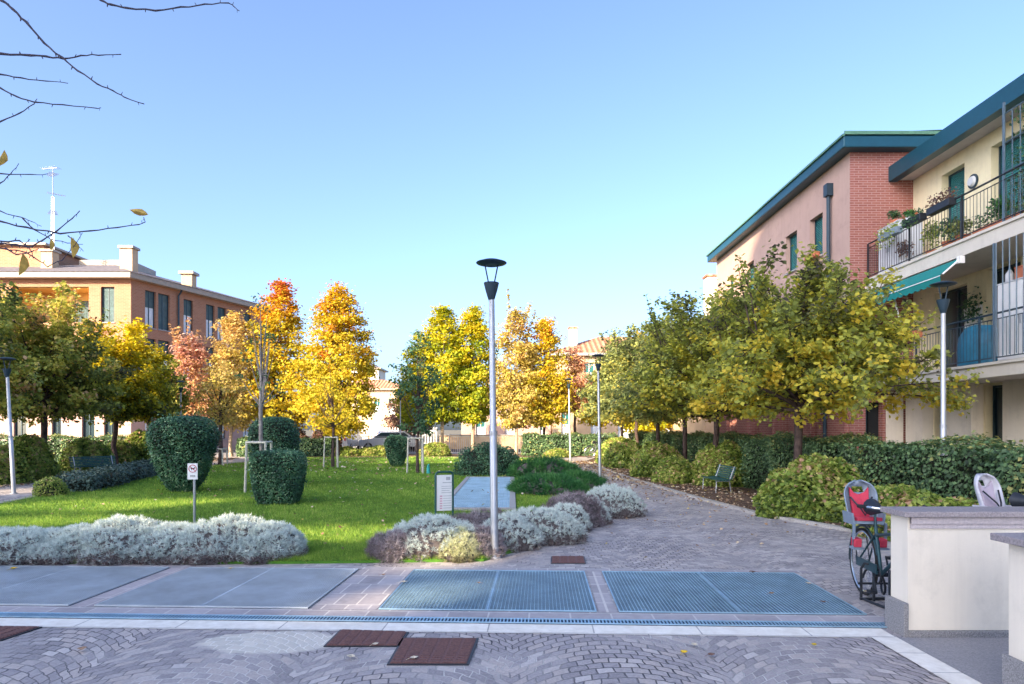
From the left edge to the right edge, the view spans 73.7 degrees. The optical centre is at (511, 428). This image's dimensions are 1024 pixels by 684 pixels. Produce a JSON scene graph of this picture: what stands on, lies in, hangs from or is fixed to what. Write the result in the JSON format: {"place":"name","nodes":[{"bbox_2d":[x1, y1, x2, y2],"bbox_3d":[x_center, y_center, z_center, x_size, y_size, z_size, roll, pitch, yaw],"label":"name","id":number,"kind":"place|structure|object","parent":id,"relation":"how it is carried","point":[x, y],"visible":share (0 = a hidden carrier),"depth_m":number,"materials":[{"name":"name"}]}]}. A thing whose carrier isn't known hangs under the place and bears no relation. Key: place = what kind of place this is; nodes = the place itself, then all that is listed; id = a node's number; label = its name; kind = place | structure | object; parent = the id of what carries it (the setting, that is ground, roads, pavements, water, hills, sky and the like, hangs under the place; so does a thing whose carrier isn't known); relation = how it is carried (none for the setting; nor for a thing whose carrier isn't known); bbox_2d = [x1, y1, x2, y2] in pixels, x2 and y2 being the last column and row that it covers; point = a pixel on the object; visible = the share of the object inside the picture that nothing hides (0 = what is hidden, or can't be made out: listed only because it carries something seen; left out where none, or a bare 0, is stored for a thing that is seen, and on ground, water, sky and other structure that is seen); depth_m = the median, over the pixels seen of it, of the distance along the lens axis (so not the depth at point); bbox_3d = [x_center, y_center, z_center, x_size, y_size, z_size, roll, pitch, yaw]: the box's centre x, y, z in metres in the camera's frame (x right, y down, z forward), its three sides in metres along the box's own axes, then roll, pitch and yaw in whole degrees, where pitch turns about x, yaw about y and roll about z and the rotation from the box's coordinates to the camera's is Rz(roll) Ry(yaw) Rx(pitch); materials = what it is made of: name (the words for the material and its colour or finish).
{"place":"outdoors","nodes":[
{"label":"outdoors","id":0,"kind":"place"},
{"bbox_2d":[0,456,600,563],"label":"lawn","id":1,"kind":"structure","parent":0,"point":[483,559],"depth_m":14.32,"materials":[{"name":"plant"}]},
{"bbox_2d":[0,524,54,565],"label":"silver shrub","id":2,"kind":"object","parent":1,"relation":"on","point":[13,541],"visible":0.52,"depth_m":8.31,"materials":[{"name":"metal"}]},
{"bbox_2d":[31,476,70,496],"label":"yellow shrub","id":3,"kind":"object","parent":1,"relation":"on","point":[49,486],"visible":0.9,"depth_m":16.19,"materials":[{"name":"green plant"}]},
{"bbox_2d":[20,522,96,565],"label":"silver shrub","id":4,"kind":"object","parent":1,"relation":"on","point":[61,547],"visible":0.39,"depth_m":8.30,"materials":[{"name":"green plant"}]},
{"bbox_2d":[53,458,156,491],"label":"hedge","id":5,"kind":"object","parent":1,"relation":"on","point":[96,478],"visible":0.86,"depth_m":18.76,"materials":[{"name":"green plant"}]},
{"bbox_2d":[74,514,163,565],"bbox_3d":[-4.927,1.389,8.736,1.465,0.645,1.363,0,0,0],"label":"silver shrub","id":6,"kind":"object","parent":1,"relation":"on","point":[107,541],"visible":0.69,"depth_m":8.31,"materials":[{"name":"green plant"}]},
{"bbox_2d":[113,520,198,565],"bbox_3d":[-4.301,1.433,8.675,1.538,0.554,1.162,0,0,0],"label":"silver shrub","id":7,"kind":"object","parent":1,"relation":"on","point":[159,542],"visible":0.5,"depth_m":8.26,"materials":[{"name":"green plant"}]},
{"bbox_2d":[143,411,222,491],"bbox_3d":[-8.426,0.662,17.505,1.745,2.212,1.666,0,0,0],"label":"topiary","id":8,"kind":"object","parent":1,"relation":"on","point":[176,444],"visible":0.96,"depth_m":17.00,"materials":[{"name":"green plant"}]},
{"bbox_2d":[172,512,266,565],"bbox_3d":[-3.631,1.382,8.702,1.464,0.661,1.228,0,0,0],"label":"silver shrub","id":9,"kind":"object","parent":1,"relation":"on","point":[213,539],"visible":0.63,"depth_m":8.34,"materials":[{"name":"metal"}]},
{"bbox_2d":[185,359,254,464],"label":"tree","id":10,"kind":"object","parent":1,"relation":"on","point":[222,406],"visible":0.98,"depth_m":30.02,"materials":[{"name":"yellow plant"}]},
{"bbox_2d":[234,293,286,450],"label":"tree","id":11,"kind":"object","parent":1,"relation":"on","point":[263,380],"visible":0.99,"depth_m":17.18,"materials":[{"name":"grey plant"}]},
{"bbox_2d":[228,520,308,564],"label":"silver shrub","id":12,"kind":"object","parent":1,"relation":"on","point":[280,540],"visible":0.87,"depth_m":8.40,"materials":[{"name":"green plant"}]},
{"bbox_2d":[247,414,300,467],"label":"topiary","id":13,"kind":"object","parent":1,"relation":"on","point":[281,432],"visible":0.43,"depth_m":18.85,"materials":[{"name":"green plant"}]},
{"bbox_2d":[246,447,308,504],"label":"topiary","id":14,"kind":"object","parent":1,"relation":"on","point":[278,475],"visible":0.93,"depth_m":14.30,"materials":[{"name":"green plant"}]},
{"bbox_2d":[304,360,360,466],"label":"tree","id":15,"kind":"object","parent":1,"relation":"on","point":[331,420],"visible":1,"depth_m":28.34,"materials":[{"name":"yellow plant"}]},
{"bbox_2d":[362,527,415,563],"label":"twiggy shrub","id":16,"kind":"object","parent":1,"relation":"on","point":[389,547],"visible":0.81,"depth_m":8.43,"materials":[{"name":"grey plant"}]},
{"bbox_2d":[383,434,410,466],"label":"topiary","id":17,"kind":"object","parent":1,"relation":"on","point":[395,446],"visible":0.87,"depth_m":28.56,"materials":[{"name":"green plant"}]},
{"bbox_2d":[388,329,440,449],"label":"tree","id":18,"kind":"object","parent":1,"relation":"on","point":[406,417],"visible":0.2,"depth_m":44.18,"materials":[{"name":"green plant"}]},
{"bbox_2d":[388,329,447,472],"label":"tree","id":19,"kind":"object","parent":1,"relation":"on","point":[418,404],"visible":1,"depth_m":24.55,"materials":[{"name":"green plant"}]},
{"bbox_2d":[385,511,477,562],"bbox_3d":[-1.004,1.398,8.942,1.414,0.626,1.218,0,0,0],"label":"silver shrub","id":20,"kind":"object","parent":1,"relation":"on","point":[428,531],"visible":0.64,"depth_m":8.60,"materials":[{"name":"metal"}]},
{"bbox_2d":[435,471,453,517],"bbox_3d":[-1.121,1.162,11.311,0.336,0.916,0.034,0,0,-24],"label":"notice board","id":21,"kind":"object","parent":1,"relation":"on","point":[444,492],"visible":0.94,"depth_m":11.31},
{"bbox_2d":[436,525,482,563],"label":"shrub","id":22,"kind":"object","parent":1,"relation":"on","point":[464,550],"visible":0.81,"depth_m":8.43,"materials":[{"name":"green plant"}]},
{"bbox_2d":[447,477,515,510],"bbox_3d":[-0.700,1.605,17.800,1.560,0.090,8.800,0,0,0],"label":"lawn grating","id":23,"kind":"object","parent":1,"relation":"on","point":[465,498],"visible":0.81,"depth_m":16.27,"materials":[{"name":"metal"}]},
{"bbox_2d":[453,441,519,475],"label":"rounded shrub","id":24,"kind":"object","parent":1,"relation":"on","point":[475,460],"visible":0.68,"depth_m":23.27,"materials":[{"name":"green plant"}]},
{"bbox_2d":[467,523,508,559],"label":"twiggy shrub","id":25,"kind":"object","parent":1,"relation":"on","point":[483,534],"visible":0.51,"depth_m":8.66,"materials":[{"name":"brown plant"}]},
{"bbox_2d":[476,258,506,558],"bbox_3d":[-0.262,-0.244,8.680,0.392,3.811,0.392,0,0,0],"label":"street lamp","id":26,"kind":"object","parent":1,"relation":"on","point":[491,288],"visible":0.98,"depth_m":8.64,"materials":[{"name":"metal"}]},
{"bbox_2d":[480,511,547,552],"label":"silver shrub","id":27,"kind":"object","parent":1,"relation":"on","point":[518,533],"visible":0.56,"depth_m":9.22,"materials":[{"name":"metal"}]},
{"bbox_2d":[503,454,581,477],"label":"juniper","id":28,"kind":"object","parent":1,"relation":"on","point":[541,465],"visible":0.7,"depth_m":22.01,"materials":[{"name":"green plant"}]},
{"bbox_2d":[498,505,589,545],"bbox_3d":[0.373,1.412,10.062,1.572,0.608,1.230,0,0,0],"label":"silver shrub","id":29,"kind":"object","parent":1,"relation":"on","point":[556,527],"visible":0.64,"depth_m":9.73,"materials":[{"name":"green plant"}]},
{"bbox_2d":[504,471,588,496],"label":"juniper","id":30,"kind":"object","parent":1,"relation":"on","point":[549,483],"visible":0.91,"depth_m":16.65,"materials":[{"name":"green plant"}]},
{"bbox_2d":[541,489,607,527],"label":"twiggy shrub","id":31,"kind":"object","parent":1,"relation":"on","point":[590,506],"visible":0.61,"depth_m":11.46,"materials":[{"name":"brown plant"}]},
{"bbox_2d":[586,483,648,518],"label":"silver shrub","id":32,"kind":"object","parent":1,"relation":"on","point":[620,502],"visible":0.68,"depth_m":12.63,"materials":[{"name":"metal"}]},
{"bbox_2d":[326,380,415,438],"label":"house","id":33,"kind":"structure","parent":0,"point":[383,393],"depth_m":88.00,"materials":[{"name":"white paint"}]},
{"bbox_2d":[302,430,460,447],"bbox_3d":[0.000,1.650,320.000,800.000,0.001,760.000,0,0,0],"label":"ground","id":34,"kind":"structure","parent":0,"point":[446,432],"depth_m":226.57,"materials":[{"name":"soil"}]},
{"bbox_2d":[0,242,282,450],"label":"brick apartment building","id":35,"kind":"structure","parent":34,"relation":"on","point":[129,286],"depth_m":44.72,"materials":[{"name":"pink paint"}]},
{"bbox_2d":[0,454,982,683],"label":"cobbled paving","id":36,"kind":"structure","parent":0,"point":[55,655],"depth_m":5.13,"materials":[{"name":"stone"}]},
{"bbox_2d":[0,357,17,493],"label":"street lamp","id":37,"kind":"object","parent":36,"relation":"on","point":[7,372],"visible":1,"depth_m":17.16,"materials":[{"name":"metal"}]},
{"bbox_2d":[0,565,168,605],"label":"floor grating","id":38,"kind":"object","parent":36,"relation":"on","point":[20,585],"visible":1,"depth_m":7.27,"materials":[{"name":"metal"}]},
{"bbox_2d":[0,0,238,274],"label":"bare tree","id":39,"kind":"object","parent":36,"relation":"on","point":[24,265],"visible":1,"depth_m":4.00,"materials":[{"name":"brown plant"}]},
{"bbox_2d":[72,568,185,606],"bbox_3d":[-3.947,1.642,7.172,0.210,0.001,1.745,0,0,2],"label":"slab row","id":40,"kind":"object","parent":36,"relation":"on","point":[91,602],"visible":1,"depth_m":7.01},
{"bbox_2d":[165,317,218,417],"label":"tree","id":41,"kind":"object","parent":36,"relation":"on","point":[198,352],"visible":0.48,"depth_m":38.56,"materials":[{"name":"brown plant"}]},
{"bbox_2d":[94,567,357,608],"bbox_3d":[-2.823,1.637,7.125,2.000,0.018,1.725,0,0,2],"label":"floor grating","id":42,"kind":"object","parent":36,"relation":"on","point":[249,587],"visible":1,"depth_m":6.95,"materials":[{"name":"metal"}]},
{"bbox_2d":[195,309,271,455],"bbox_3d":[-16.485,-2.727,40.223,4.804,8.825,4.555,0,0,0],"label":"tree","id":43,"kind":"object","parent":36,"relation":"on","point":[234,356],"visible":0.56,"depth_m":39.91,"materials":[{"name":"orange plant"}]},
{"bbox_2d":[310,569,411,609],"bbox_3d":[-1.499,1.642,7.069,0.610,0.001,1.745,0,0,2],"label":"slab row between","id":44,"kind":"object","parent":36,"relation":"on","point":[362,589],"visible":1,"depth_m":6.92,"materials":[{"name":"stone"}]},
{"bbox_2d":[323,629,408,646],"bbox_3d":[-1.125,1.637,5.350,0.590,0.017,0.420,0,0,0],"label":"manhole cover","id":45,"kind":"object","parent":36,"relation":"on","point":[352,638],"visible":0.99,"depth_m":5.29,"materials":[{"name":"black metal"}]},
{"bbox_2d":[22,564,807,572],"bbox_3d":[-3.622,1.642,8.117,14.020,0.001,0.160,0,0,2],"label":"curb","id":46,"kind":"object","parent":36,"relation":"on","point":[469,568],"visible":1,"depth_m":8.01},
{"bbox_2d":[0,456,845,557],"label":"fallen leaf litter","id":47,"kind":"object","parent":36,"relation":"on","point":[591,465],"visible":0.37,"depth_m":19.09,"materials":[{"name":"plant"}]},
{"bbox_2d":[387,638,478,664],"bbox_3d":[-0.565,1.637,5.040,0.610,0.017,0.600,0,0,0],"label":"manhole cover","id":48,"kind":"object","parent":36,"relation":"on","point":[443,651],"visible":1,"depth_m":5.00,"materials":[{"name":"black metal"}]},
{"bbox_2d":[0,606,884,621],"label":"drain grate","id":49,"kind":"object","parent":36,"relation":"on","point":[517,614],"visible":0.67,"depth_m":6.06,"materials":[{"name":"metal"}]},
{"bbox_2d":[0,612,886,627],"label":"drain channel","id":50,"kind":"object","parent":36,"relation":"on","point":[743,623],"visible":0.96,"depth_m":5.84,"materials":[{"name":"metal"}]},
{"bbox_2d":[0,618,893,636],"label":"white stone strip","id":51,"kind":"object","parent":36,"relation":"on","point":[507,628],"visible":1,"depth_m":5.63,"materials":[{"name":"stone"}]},
{"bbox_2d":[307,454,594,456],"bbox_3d":[-1.400,1.635,41.250,26.800,0.029,4.100,0,0,0],"label":"planting bed back","id":52,"kind":"object","parent":36,"relation":"on","point":[455,455],"depth_m":39.54,"materials":[{"name":"soil"}]},
{"bbox_2d":[240,277,314,427],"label":"tree","id":53,"kind":"object","parent":52,"relation":"on","point":[279,404],"visible":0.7,"depth_m":40.51,"materials":[{"name":"yellow plant"}]},
{"bbox_2d":[235,436,335,456],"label":"tall hedge","id":54,"kind":"object","parent":52,"relation":"on","point":[313,447],"visible":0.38,"depth_m":39.62,"materials":[{"name":"green plant"}]},
{"bbox_2d":[282,279,386,456],"bbox_3d":[-10.186,-3.485,39.677,5.752,10.320,5.810,0,0,0],"label":"tree","id":55,"kind":"object","parent":52,"relation":"on","point":[337,337],"visible":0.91,"depth_m":38.81,"materials":[{"name":"yellow plant"}]},
{"bbox_2d":[403,303,478,442],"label":"tree","id":56,"kind":"object","parent":52,"relation":"on","point":[442,342],"visible":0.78,"depth_m":42.31,"materials":[{"name":"yellow plant"}]},
{"bbox_2d":[444,302,504,448],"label":"tree","id":57,"kind":"object","parent":52,"relation":"on","point":[474,331],"visible":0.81,"depth_m":42.50,"materials":[{"name":"yellow plant"}]},
{"bbox_2d":[482,288,546,454],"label":"tree","id":58,"kind":"object","parent":52,"relation":"on","point":[509,400],"visible":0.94,"depth_m":42.02,"materials":[{"name":"yellow plant"}]},
{"bbox_2d":[518,315,576,437],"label":"tree","id":59,"kind":"object","parent":52,"relation":"on","point":[547,368],"visible":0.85,"depth_m":42.41,"materials":[{"name":"yellow plant"}]},
{"bbox_2d":[520,431,617,455],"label":"tall hedge","id":60,"kind":"object","parent":52,"relation":"on","point":[536,443],"visible":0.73,"depth_m":40.62,"materials":[{"name":"green plant"}]},
{"bbox_2d":[379,569,596,611],"bbox_3d":[-0.190,1.639,7.015,1.970,0.014,1.725,0,0,2],"label":"floor grating","id":61,"kind":"object","parent":36,"relation":"on","point":[503,590],"visible":1,"depth_m":6.85,"materials":[{"name":"metal"}]},
{"bbox_2d":[586,571,616,611],"bbox_3d":[0.894,1.642,6.969,0.160,0.001,1.745,0,0,2],"label":"slab row","id":62,"kind":"object","parent":36,"relation":"on","point":[603,599],"visible":1,"depth_m":6.82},
{"bbox_2d":[669,274,716,434],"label":"house","id":63,"kind":"structure","parent":36,"relation":"on","point":[710,283],"depth_m":40.62,"materials":[{"name":"beige paint"}]},
{"bbox_2d":[588,458,841,525],"bbox_3d":[6.595,1.635,24.000,5.910,0.029,30.000,0,0,0],"label":"planting bed","id":64,"kind":"object","parent":36,"relation":"on","point":[746,497],"visible":0.1,"depth_m":17.02,"materials":[{"name":"soil"}]},
{"bbox_2d":[602,438,641,468],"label":"hydrangea bush","id":65,"kind":"object","parent":64,"relation":"on","point":[618,455],"visible":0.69,"depth_m":27.80,"materials":[{"name":"green plant"}]},
{"bbox_2d":[577,327,690,442],"bbox_3d":[5.773,-1.536,31.787,5.366,6.413,5.593,0,0,19],"label":"tree","id":66,"kind":"object","parent":64,"relation":"on","point":[604,376],"visible":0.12,"depth_m":31.63,"materials":[{"name":"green plant"}]},
{"bbox_2d":[587,318,713,441],"bbox_3d":[5.795,-1.456,27.400,5.355,6.264,5.137,0,0,29],"label":"tree","id":67,"kind":"object","parent":64,"relation":"on","point":[624,360],"visible":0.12,"depth_m":27.16,"materials":[{"name":"green plant"}]},
{"bbox_2d":[629,440,683,477],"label":"hydrangea bush","id":68,"kind":"object","parent":64,"relation":"on","point":[648,456],"visible":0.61,"depth_m":22.64,"materials":[{"name":"green plant"}]},
{"bbox_2d":[651,455,692,483],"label":"hydrangea bush","id":69,"kind":"object","parent":64,"relation":"on","point":[673,469],"visible":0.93,"depth_m":20.11,"materials":[{"name":"green plant"}]},
{"bbox_2d":[600,309,771,459],"bbox_3d":[5.956,-1.236,23.515,5.334,5.823,5.521,0,0,-36],"label":"tree","id":70,"kind":"object","parent":64,"relation":"on","point":[620,389],"visible":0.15,"depth_m":23.14,"materials":[{"name":"green plant"}]},
{"bbox_2d":[615,288,792,446],"bbox_3d":[5.920,-1.210,19.839,5.771,5.793,5.222,0,0,0],"label":"tree","id":71,"kind":"object","parent":64,"relation":"on","point":[691,346],"visible":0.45,"depth_m":19.50,"materials":[{"name":"green plant"}]},
{"bbox_2d":[691,439,747,487],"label":"hydrangea bush","id":72,"kind":"object","parent":64,"relation":"on","point":[709,458],"visible":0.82,"depth_m":19.11,"materials":[{"name":"green plant"}]},
{"bbox_2d":[752,452,865,522],"bbox_3d":[5.697,1.072,12.893,2.307,1.273,2.488,0,0,0],"label":"hydrangea bush","id":73,"kind":"object","parent":64,"relation":"on","point":[807,487],"visible":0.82,"depth_m":12.19,"materials":[{"name":"green plant"}]},
{"bbox_2d":[627,430,1023,504],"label":"tall hedge","id":74,"kind":"object","parent":64,"relation":"on","point":[915,463],"visible":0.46,"depth_m":11.62,"materials":[{"name":"green plant"}]},
{"bbox_2d":[682,239,988,460],"bbox_3d":[6.655,-1.028,14.308,5.703,5.418,5.592,0,0,0],"label":"tree","id":75,"kind":"object","parent":64,"relation":"on","point":[819,363],"visible":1,"depth_m":13.48,"materials":[{"name":"green plant"}]},
{"bbox_2d":[840,483,943,541],"bbox_3d":[5.972,1.268,10.571,1.553,0.870,2.287,0,0,0],"label":"hydrangea bush","id":76,"kind":"object","parent":64,"relation":"on","point":[902,494],"visible":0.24,"depth_m":10.17,"materials":[{"name":"green plant"}]},
{"bbox_2d":[929,281,956,455],"bbox_3d":[6.980,-0.360,11.050,0.392,4.040,0.392,0,0,0],"label":"street lamp","id":77,"kind":"object","parent":64,"relation":"on","point":[942,304],"visible":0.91,"depth_m":11.02,"materials":[{"name":"metal"}]},
{"bbox_2d":[584,457,851,532],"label":"kerb","id":78,"kind":"structure","parent":36,"relation":"on","point":[802,521],"depth_m":13.79,"materials":[{"name":"stone"}]},
{"bbox_2d":[602,571,866,614],"bbox_3d":[2.078,1.639,6.920,2.170,0.014,1.725,0,0,2],"label":"floor grating","id":79,"kind":"object","parent":36,"relation":"on","point":[693,592],"visible":1,"depth_m":6.76,"materials":[{"name":"metal"}]},
{"bbox_2d":[706,130,940,449],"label":"brick building","id":80,"kind":"structure","parent":36,"relation":"on","point":[840,197],"depth_m":20.07,"materials":[{"name":"pink paint"}]},
{"bbox_2d":[842,480,925,594],"bbox_3d":[3.448,1.086,6.309,0.599,1.133,1.708,0,0,6],"label":"bicycle","id":81,"kind":"object","parent":36,"relation":"on","point":[863,508],"visible":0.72,"depth_m":6.66,"materials":[{"name":"metal"}]},
{"bbox_2d":[872,637,981,683],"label":"paving strip","id":82,"kind":"object","parent":36,"relation":"on","point":[942,670],"visible":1,"depth_m":4.80,"materials":[{"name":"stone"}]},
{"bbox_2d":[865,73,1023,458],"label":"apartment building","id":83,"kind":"structure","parent":36,"relation":"on","point":[969,155],"depth_m":16.40,"materials":[{"name":"beige paint"}]},
{"bbox_2d":[877,219,922,273],"bbox_3d":[10.620,-4.905,18.700,0.700,1.330,1.040,0,0,0],"label":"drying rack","id":84,"kind":"object","parent":83,"relation":"on","point":[893,250],"visible":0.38,"depth_m":18.22,"materials":[{"name":"metal"}]},
{"bbox_2d":[942,285,966,367],"bbox_3d":[11.625,-2.550,17.750,0.080,2.200,1.300,0,0,0],"label":"window","id":85,"kind":"structure","parent":83,"relation":"in","point":[952,313],"depth_m":17.95,"materials":[{"name":"black glass"}]},
{"bbox_2d":[956,325,997,366],"bbox_3d":[10.550,-1.864,15.400,0.731,0.988,1.132,0,0,0],"label":"covered furniture","id":86,"kind":"object","parent":83,"relation":"on","point":[970,342],"visible":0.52,"depth_m":15.13,"materials":[{"name":"fabric"}]},
{"bbox_2d":[997,277,1023,360],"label":"cabinet","id":87,"kind":"object","parent":83,"relation":"on","point":[1013,293],"visible":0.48,"depth_m":14.13,"materials":[{"name":"white paint"}]},
{"bbox_2d":[999,134,1023,218],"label":"balcony door","id":88,"kind":"structure","parent":83,"relation":"in","point":[1008,146],"depth_m":15.87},
{"bbox_2d":[880,506,1023,637],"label":"garden wall","id":89,"kind":"structure","parent":36,"relation":"on","point":[949,571],"depth_m":5.40,"materials":[{"name":"paint"}]},
{"bbox_2d":[972,473,1023,505],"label":"bicycle","id":90,"kind":"object","parent":36,"relation":"on","point":[989,493],"visible":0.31,"depth_m":7.12,"materials":[{"name":"plastic"}]},
{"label":"left planting bed","id":91,"kind":"structure","parent":36,"relation":"on","visible":0},
{"bbox_2d":[0,444,35,484],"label":"hydrangea bush","id":92,"kind":"object","parent":91,"relation":"on","point":[23,472],"visible":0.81,"depth_m":20.06,"materials":[{"name":"green plant"}]},
{"bbox_2d":[0,282,50,421],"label":"tree","id":93,"kind":"object","parent":91,"relation":"on","point":[20,401],"visible":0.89,"depth_m":19.53,"materials":[{"name":"green plant"}]},
{"bbox_2d":[6,433,62,479],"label":"hydrangea bush","id":94,"kind":"object","parent":91,"relation":"on","point":[35,449],"visible":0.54,"depth_m":21.62,"materials":[{"name":"green plant"}]},
{"bbox_2d":[0,432,128,461],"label":"tall hedge","id":95,"kind":"object","parent":91,"relation":"on","point":[56,445],"visible":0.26,"depth_m":31.32,"materials":[{"name":"green plant"}]},
{"bbox_2d":[0,280,141,441],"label":"tree","id":96,"kind":"object","parent":91,"relation":"on","point":[67,389],"visible":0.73,"depth_m":22.65,"materials":[{"name":"green plant"}]},
{"bbox_2d":[57,437,114,472],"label":"hydrangea bush","id":97,"kind":"object","parent":91,"relation":"on","point":[83,447],"visible":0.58,"depth_m":24.48,"materials":[{"name":"green plant"}]},
{"bbox_2d":[56,315,190,463],"bbox_3d":[-16.128,-1.488,27.975,5.083,6.323,5.208,0,0,0],"label":"tree","id":98,"kind":"object","parent":91,"relation":"on","point":[131,349],"visible":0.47,"depth_m":27.42,"materials":[{"name":"yellow plant"}]},
{"bbox_2d":[101,351,192,427],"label":"tree","id":99,"kind":"object","parent":91,"relation":"on","point":[175,378],"visible":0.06,"depth_m":32.51,"materials":[{"name":"brown plant"}]},
{"bbox_2d":[461,385,550,434],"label":"house","id":100,"kind":"structure","parent":0,"point":[483,428],"depth_m":56.50,"materials":[{"name":"white paint"}]},
{"bbox_2d":[0,0,1023,429],"label":"sky","id":101,"kind":"structure","parent":0,"point":[600,151],"materials":[{"name":"blue"}]},
{"bbox_2d":[557,343,593,435],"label":"tree","id":102,"kind":"object","parent":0,"point":[577,364],"visible":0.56,"depth_m":43.88,"materials":[{"name":"brown plant"}]},
{"bbox_2d":[542,327,668,437],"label":"house","id":103,"kind":"structure","parent":0,"point":[593,345],"depth_m":55.63,"materials":[{"name":"beige paint"}]},
{"bbox_2d":[899,638,1008,683],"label":"granite floor","id":104,"kind":"structure","parent":0,"point":[979,659],"depth_m":4.98,"materials":[{"name":"stone"}]},
{"bbox_2d":[990,533,1023,683],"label":"garden wall","id":105,"kind":"structure","parent":104,"relation":"on","point":[1013,666],"depth_m":4.20,"materials":[{"name":"paint"}]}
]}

